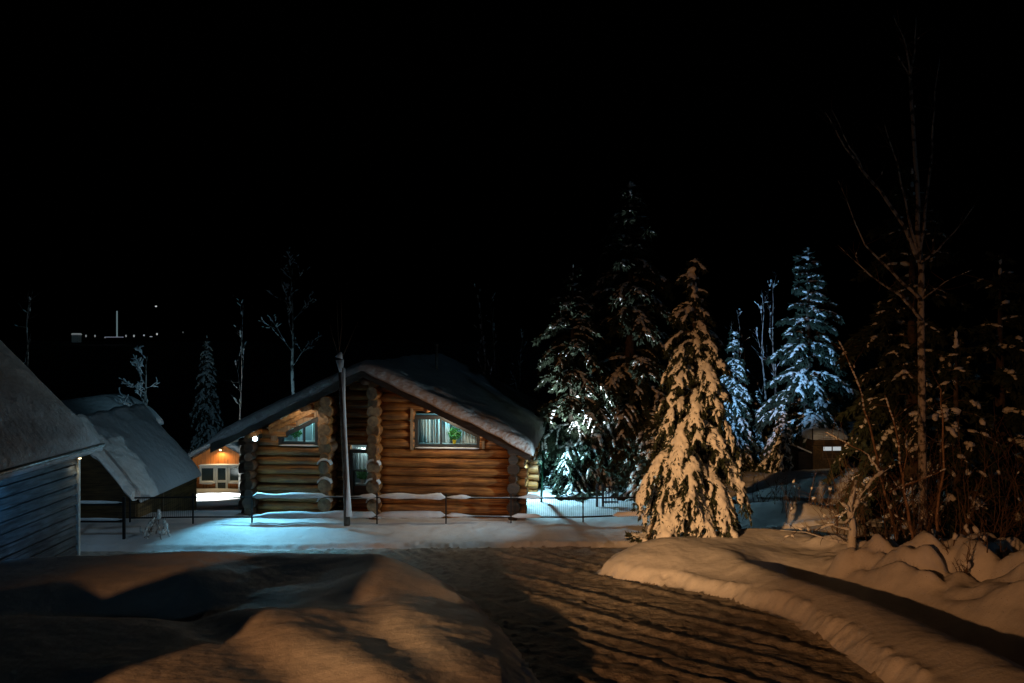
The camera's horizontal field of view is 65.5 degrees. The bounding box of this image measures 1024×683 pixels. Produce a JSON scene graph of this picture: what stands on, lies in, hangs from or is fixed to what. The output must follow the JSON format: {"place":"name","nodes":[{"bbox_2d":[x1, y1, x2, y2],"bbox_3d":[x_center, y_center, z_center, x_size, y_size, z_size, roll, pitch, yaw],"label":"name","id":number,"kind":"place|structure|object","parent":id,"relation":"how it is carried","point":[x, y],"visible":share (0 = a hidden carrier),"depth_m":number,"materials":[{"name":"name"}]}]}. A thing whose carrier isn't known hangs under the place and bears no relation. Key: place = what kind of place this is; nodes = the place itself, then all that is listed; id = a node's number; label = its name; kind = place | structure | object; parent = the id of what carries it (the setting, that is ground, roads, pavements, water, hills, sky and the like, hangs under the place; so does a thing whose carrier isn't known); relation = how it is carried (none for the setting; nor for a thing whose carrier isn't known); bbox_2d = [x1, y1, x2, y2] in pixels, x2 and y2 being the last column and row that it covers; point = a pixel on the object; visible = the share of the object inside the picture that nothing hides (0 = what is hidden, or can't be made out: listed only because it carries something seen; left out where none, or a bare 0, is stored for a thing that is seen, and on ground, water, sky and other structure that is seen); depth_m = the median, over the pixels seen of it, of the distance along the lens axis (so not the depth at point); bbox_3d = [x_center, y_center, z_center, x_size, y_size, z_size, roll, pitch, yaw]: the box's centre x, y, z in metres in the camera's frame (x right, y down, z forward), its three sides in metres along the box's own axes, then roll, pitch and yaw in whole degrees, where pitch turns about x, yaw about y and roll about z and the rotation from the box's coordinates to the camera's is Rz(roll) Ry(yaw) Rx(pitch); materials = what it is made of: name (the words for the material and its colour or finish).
{"place":"outdoors","nodes":[
{"label":"outdoors","id":0,"kind":"place"},
{"bbox_2d":[105,311,123,337],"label":"lit mast","id":1,"kind":"object","parent":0,"point":[116,327],"visible":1,"depth_m":419.68,"materials":[{"name":"grey metal"}]},
{"bbox_2d":[80,523,893,682],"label":"road","id":2,"kind":"structure","parent":0,"point":[563,614],"depth_m":12.59,"materials":[{"name":"white snow"}]},
{"bbox_2d":[2,341,1018,448],"bbox_3d":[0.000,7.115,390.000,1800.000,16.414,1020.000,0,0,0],"label":"hill","id":3,"kind":"structure","parent":0,"point":[63,370],"depth_m":268.34,"materials":[{"name":"black"}]},
{"bbox_2d":[71,333,81,341],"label":"building","id":4,"kind":"structure","parent":3,"relation":"on","point":[76,337],"depth_m":420.00,"materials":[{"name":"grey"}]},
{"bbox_2d":[0,421,1023,682],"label":"ground","id":5,"kind":"structure","parent":0,"point":[914,609],"depth_m":13.36,"materials":[{"name":"white snow"}]},
{"bbox_2d":[14,291,37,366],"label":"bare tree","id":6,"kind":"object","parent":5,"relation":"on","point":[28,343],"visible":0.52,"depth_m":35.96,"materials":[{"name":"brown wood"}]},
{"bbox_2d":[0,340,104,561],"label":"plank cabin","id":7,"kind":"object","parent":5,"relation":"on","point":[48,439],"visible":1,"depth_m":16.88,"materials":[{"name":"white wood"}]},
{"bbox_2d":[74,497,125,538],"bbox_3d":[-10.569,4.546,20.400,1.311,1.130,0.084,0,0,0],"label":"rail fence","id":8,"kind":"object","parent":5,"relation":"on","point":[103,520],"visible":0.78,"depth_m":20.37,"materials":[{"name":"black metal"}]},
{"bbox_2d":[60,393,163,424],"bbox_3d":[-17.600,4.591,33.000,3.400,4.618,6.800,0,0,0],"label":"snowy cabin","id":9,"kind":"object","parent":5,"relation":"on","point":[88,405],"visible":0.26,"depth_m":32.66,"materials":[{"name":"white snow"}]},
{"bbox_2d":[71,404,201,518],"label":"shed","id":10,"kind":"structure","parent":5,"relation":"on","point":[143,453],"depth_m":23.30,"materials":[{"name":"white"}]},
{"bbox_2d":[114,345,159,405],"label":"bare tree","id":11,"kind":"object","parent":5,"relation":"on","point":[138,386],"visible":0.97,"depth_m":33.92,"materials":[{"name":"grey wood"}]},
{"bbox_2d":[139,508,170,539],"bbox_3d":[-9.186,4.708,20.563,0.887,0.790,0.564,0,0,33],"label":"shrub","id":12,"kind":"object","parent":5,"relation":"on","point":[164,528],"visible":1,"depth_m":20.55,"materials":[{"name":"white plant"}]},
{"bbox_2d":[189,335,223,451],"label":"spruce","id":13,"kind":"object","parent":5,"relation":"on","point":[208,405],"visible":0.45,"depth_m":47.23,"materials":[{"name":"green plant"}]},
{"bbox_2d":[187,442,241,488],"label":"orange cabin","id":14,"kind":"object","parent":5,"relation":"on","point":[217,468],"visible":0.18,"depth_m":41.96,"materials":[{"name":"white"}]},
{"bbox_2d":[199,466,215,482],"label":"window","id":15,"kind":"structure","parent":14,"relation":"in","point":[208,473],"depth_m":41.94,"materials":[{"name":"glass"}]},
{"bbox_2d":[216,466,227,488],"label":"door","id":16,"kind":"structure","parent":14,"relation":"in","point":[221,471],"depth_m":41.96,"materials":[{"name":"white paint"}]},
{"bbox_2d":[228,466,241,482],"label":"window","id":17,"kind":"structure","parent":14,"relation":"in","point":[232,470],"depth_m":41.98,"materials":[{"name":"clear glass"}]},
{"bbox_2d":[230,299,245,492],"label":"bare tree","id":18,"kind":"object","parent":5,"relation":"on","point":[239,474],"visible":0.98,"depth_m":39.93,"materials":[{"name":"brown wood"}]},
{"bbox_2d":[258,247,321,394],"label":"bare tree","id":19,"kind":"object","parent":5,"relation":"on","point":[292,357],"visible":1,"depth_m":33.95,"materials":[{"name":"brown wood"}]},
{"bbox_2d":[330,303,357,525],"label":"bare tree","id":20,"kind":"object","parent":5,"relation":"on","point":[347,510],"visible":1,"depth_m":21.09,"materials":[{"name":"brown plant"}]},
{"bbox_2d":[206,343,546,519],"bbox_3d":[-3.401,2.732,27.567,9.100,5.345,11.900,0,0,6],"label":"log cabin","id":21,"kind":"object","parent":5,"relation":"on","point":[404,414],"visible":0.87,"depth_m":22.51,"materials":[{"name":"brown wood"}]},
{"bbox_2d":[291,430,302,440],"bbox_3d":[-6.279,2.682,23.145,0.395,0.424,0.300,0,0,5],"label":"house plant","id":22,"kind":"object","parent":21,"relation":"on","point":[296,435],"visible":0.73,"depth_m":23.12,"materials":[{"name":"green plant"}]},
{"bbox_2d":[278,417,317,446],"bbox_3d":[-6.076,2.600,23.208,1.430,1.000,0.890,0,0,6],"label":"window","id":23,"kind":"structure","parent":21,"relation":"in","point":[309,429],"depth_m":22.86,"materials":[{"name":"blue"}]},
{"bbox_2d":[349,444,368,498],"bbox_3d":[-4.376,3.875,23.592,0.840,1.650,0.900,0,0,5],"label":"glazed door","id":24,"kind":"structure","parent":21,"relation":"in","point":[358,455],"depth_m":23.29,"materials":[{"name":"grey"}]},
{"bbox_2d":[356,468,367,482],"bbox_3d":[-4.407,3.932,23.456,0.394,0.484,0.288,0,0,6],"label":"house plant","id":25,"kind":"object","parent":21,"relation":"on","point":[362,476],"visible":0.97,"depth_m":23.43,"materials":[{"name":"green plant"}]},
{"bbox_2d":[408,411,479,448],"bbox_3d":[-1.835,2.575,22.800,2.250,1.050,0.890,0,0,6],"label":"window","id":26,"kind":"structure","parent":21,"relation":"in","point":[431,430],"depth_m":22.89,"materials":[{"name":"grey"}]},
{"bbox_2d":[448,426,461,443],"bbox_3d":[-1.634,2.659,22.715,0.440,0.509,0.374,0,0,5],"label":"house plant","id":27,"kind":"object","parent":21,"relation":"on","point":[455,433],"visible":1,"depth_m":22.68,"materials":[{"name":"green plant"}]},
{"bbox_2d":[129,492,651,523],"bbox_3d":[-3.197,4.699,21.751,14.518,1.174,0.184,0,0,0],"label":"metal fence","id":28,"kind":"object","parent":5,"relation":"on","point":[338,514],"visible":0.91,"depth_m":21.72,"materials":[{"name":"grey metal"}]},
{"bbox_2d":[487,292,513,384],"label":"bare tree","id":29,"kind":"object","parent":5,"relation":"on","point":[493,329],"visible":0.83,"depth_m":37.99,"materials":[{"name":"brown wood"}]},
{"bbox_2d":[510,329,528,391],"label":"bare tree","id":30,"kind":"object","parent":5,"relation":"on","point":[519,368],"visible":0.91,"depth_m":37.96,"materials":[{"name":"brown wood"}]},
{"bbox_2d":[540,450,543,501],"bbox_3d":[0.932,4.249,24.500,0.144,1.797,0.099,0,0,0],"label":"marker post","id":31,"kind":"object","parent":5,"relation":"on","point":[542,469],"visible":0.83,"depth_m":24.47,"materials":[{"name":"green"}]},
{"bbox_2d":[546,399,566,465],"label":"spruce","id":32,"kind":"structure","parent":5,"relation":"on","point":[560,442],"depth_m":33.45,"materials":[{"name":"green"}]},
{"bbox_2d":[529,264,631,501],"bbox_3d":[2.066,1.290,27.149,4.583,7.908,4.301,0,0,41],"label":"spruce","id":33,"kind":"object","parent":5,"relation":"on","point":[572,403],"visible":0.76,"depth_m":26.36,"materials":[{"name":"green plant"}]},
{"bbox_2d":[596,484,617,506],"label":"garden gate","id":34,"kind":"structure","parent":5,"relation":"on","point":[603,487],"depth_m":23.97,"materials":[{"name":"black metal"}]},
{"bbox_2d":[562,179,686,500],"bbox_3d":[4.192,-0.201,27.707,5.694,11.072,6.170,0,0,0],"label":"spruce","id":35,"kind":"object","parent":5,"relation":"on","point":[633,378],"visible":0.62,"depth_m":26.93,"materials":[{"name":"green plant"}]},
{"bbox_2d":[632,401,665,504],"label":"spruce","id":36,"kind":"object","parent":5,"relation":"on","point":[645,457],"visible":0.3,"depth_m":24.42,"materials":[{"name":"green plant"}]},
{"bbox_2d":[625,258,753,542],"bbox_3d":[4.379,1.524,18.976,3.282,7.075,2.758,0,0,-29],"label":"spruce","id":37,"kind":"object","parent":5,"relation":"on","point":[690,495],"visible":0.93,"depth_m":18.43,"materials":[{"name":"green plant"}]},
{"bbox_2d":[724,308,752,443],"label":"bare tree","id":38,"kind":"object","parent":5,"relation":"on","point":[739,346],"visible":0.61,"depth_m":35.96,"materials":[{"name":"brown wood"}]},
{"bbox_2d":[717,330,760,472],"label":"spruce","id":39,"kind":"object","parent":5,"relation":"on","point":[737,412],"visible":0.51,"depth_m":31.71,"materials":[{"name":"green plant"}]},
{"bbox_2d":[746,391,767,467],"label":"spruce","id":40,"kind":"object","parent":5,"relation":"on","point":[756,458],"visible":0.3,"depth_m":33.32,"materials":[{"name":"green plant"}]},
{"bbox_2d":[747,279,771,444],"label":"bare tree","id":41,"kind":"object","parent":5,"relation":"on","point":[761,358],"visible":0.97,"depth_m":34.97,"materials":[{"name":"brown wood"}]},
{"bbox_2d":[761,277,780,394],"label":"bare tree","id":42,"kind":"object","parent":5,"relation":"on","point":[774,369],"visible":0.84,"depth_m":35.98,"materials":[{"name":"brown wood"}]},
{"bbox_2d":[765,404,795,473],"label":"spruce","id":43,"kind":"object","parent":5,"relation":"on","point":[782,454],"visible":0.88,"depth_m":29.36,"materials":[{"name":"green plant"}]},
{"bbox_2d":[753,247,860,472],"bbox_3d":[11.706,0.858,31.545,4.611,9.226,4.730,0,0,0],"label":"spruce","id":44,"kind":"object","parent":5,"relation":"on","point":[814,387],"visible":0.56,"depth_m":31.11,"materials":[{"name":"green plant"}]},
{"bbox_2d":[788,428,846,470],"bbox_3d":[11.245,4.019,29.534,1.845,1.722,1.320,0,0,-4],"label":"plank hut","id":45,"kind":"object","parent":5,"relation":"on","point":[809,457],"visible":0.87,"depth_m":28.99,"materials":[{"name":"brown wood"}]},
{"bbox_2d":[822,445,841,459],"bbox_3d":[11.656,4.041,28.988,0.746,0.504,0.040,0,0,-4],"label":"window","id":46,"kind":"structure","parent":45,"relation":"in","point":[836,449],"depth_m":28.97,"materials":[{"name":"grey"}]},
{"bbox_2d":[752,466,892,519],"bbox_3d":[8.979,4.323,22.474,4.152,1.531,2.655,0,0,0],"label":"shrub","id":47,"kind":"object","parent":5,"relation":"on","point":[794,499],"visible":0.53,"depth_m":22.56,"materials":[{"name":"brown plant"}]},
{"bbox_2d":[779,454,892,549],"bbox_3d":[6.665,3.273,16.160,2.456,2.098,1.051,0,0,0],"label":"shrub","id":48,"kind":"object","parent":5,"relation":"on","point":[852,535],"visible":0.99,"depth_m":16.04,"materials":[{"name":"brown"}]},
{"bbox_2d":[816,340,953,544],"bbox_3d":[8.230,2.322,17.505,3.030,5.055,0.984,0,0,0],"label":"sapling","id":49,"kind":"object","parent":5,"relation":"on","point":[878,469],"visible":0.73,"depth_m":17.58,"materials":[{"name":"brown plant"}]},
{"bbox_2d":[814,4,986,532],"bbox_3d":[8.527,-1.058,17.599,3.712,12.388,1.104,0,0,0],"label":"birch tree","id":50,"kind":"object","parent":5,"relation":"on","point":[916,244],"visible":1,"depth_m":17.55,"materials":[{"name":"brown plant"}]},
{"bbox_2d":[863,395,938,538],"bbox_3d":[7.633,2.675,15.604,1.327,3.246,0.703,0,0,0],"label":"sapling","id":51,"kind":"object","parent":5,"relation":"on","point":[911,533],"visible":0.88,"depth_m":15.58,"materials":[{"name":"brown plant"}]},
{"bbox_2d":[800,401,1023,544],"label":"thicket","id":52,"kind":"object","parent":5,"relation":"on","point":[931,520],"visible":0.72,"depth_m":17.06,"materials":[{"name":"brown plant"}]},
{"bbox_2d":[821,166,1022,530],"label":"spruce","id":53,"kind":"object","parent":5,"relation":"on","point":[884,377],"visible":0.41,"depth_m":21.20,"materials":[{"name":"green plant"}]},
{"bbox_2d":[893,370,955,540],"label":"sapling","id":54,"kind":"object","parent":5,"relation":"on","point":[940,487],"visible":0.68,"depth_m":15.48,"materials":[{"name":"brown plant"}]},
{"bbox_2d":[879,320,1011,542],"bbox_3d":[10.264,2.313,18.592,3.113,5.632,3.213,0,0,43],"label":"spruce","id":55,"kind":"object","parent":5,"relation":"on","point":[969,438],"visible":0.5,"depth_m":18.11,"materials":[{"name":"green plant"}]},
{"bbox_2d":[947,494,971,533],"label":"sapling","id":56,"kind":"object","parent":5,"relation":"on","point":[963,512],"visible":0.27,"depth_m":17.60,"materials":[{"name":"brown plant"}]},
{"bbox_2d":[936,505,1007,574],"bbox_3d":[8.168,3.511,13.965,1.248,1.211,1.007,0,0,0],"label":"shrub","id":57,"kind":"object","parent":5,"relation":"on","point":[966,564],"visible":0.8,"depth_m":13.86,"materials":[{"name":"brown plant"}]},
{"bbox_2d":[930,249,1023,539],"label":"spruce","id":58,"kind":"object","parent":5,"relation":"on","point":[1002,383],"visible":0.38,"depth_m":19.77,"materials":[{"name":"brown plant"}]},
{"bbox_2d":[980,487,1003,533],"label":"sapling","id":59,"kind":"object","parent":5,"relation":"on","point":[985,515],"visible":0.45,"depth_m":17.54,"materials":[{"name":"brown plant"}]},
{"bbox_2d":[0,0,1023,341],"label":"sky","id":60,"kind":"structure","parent":0,"point":[171,156],"materials":[{"name":"black"}]}
]}

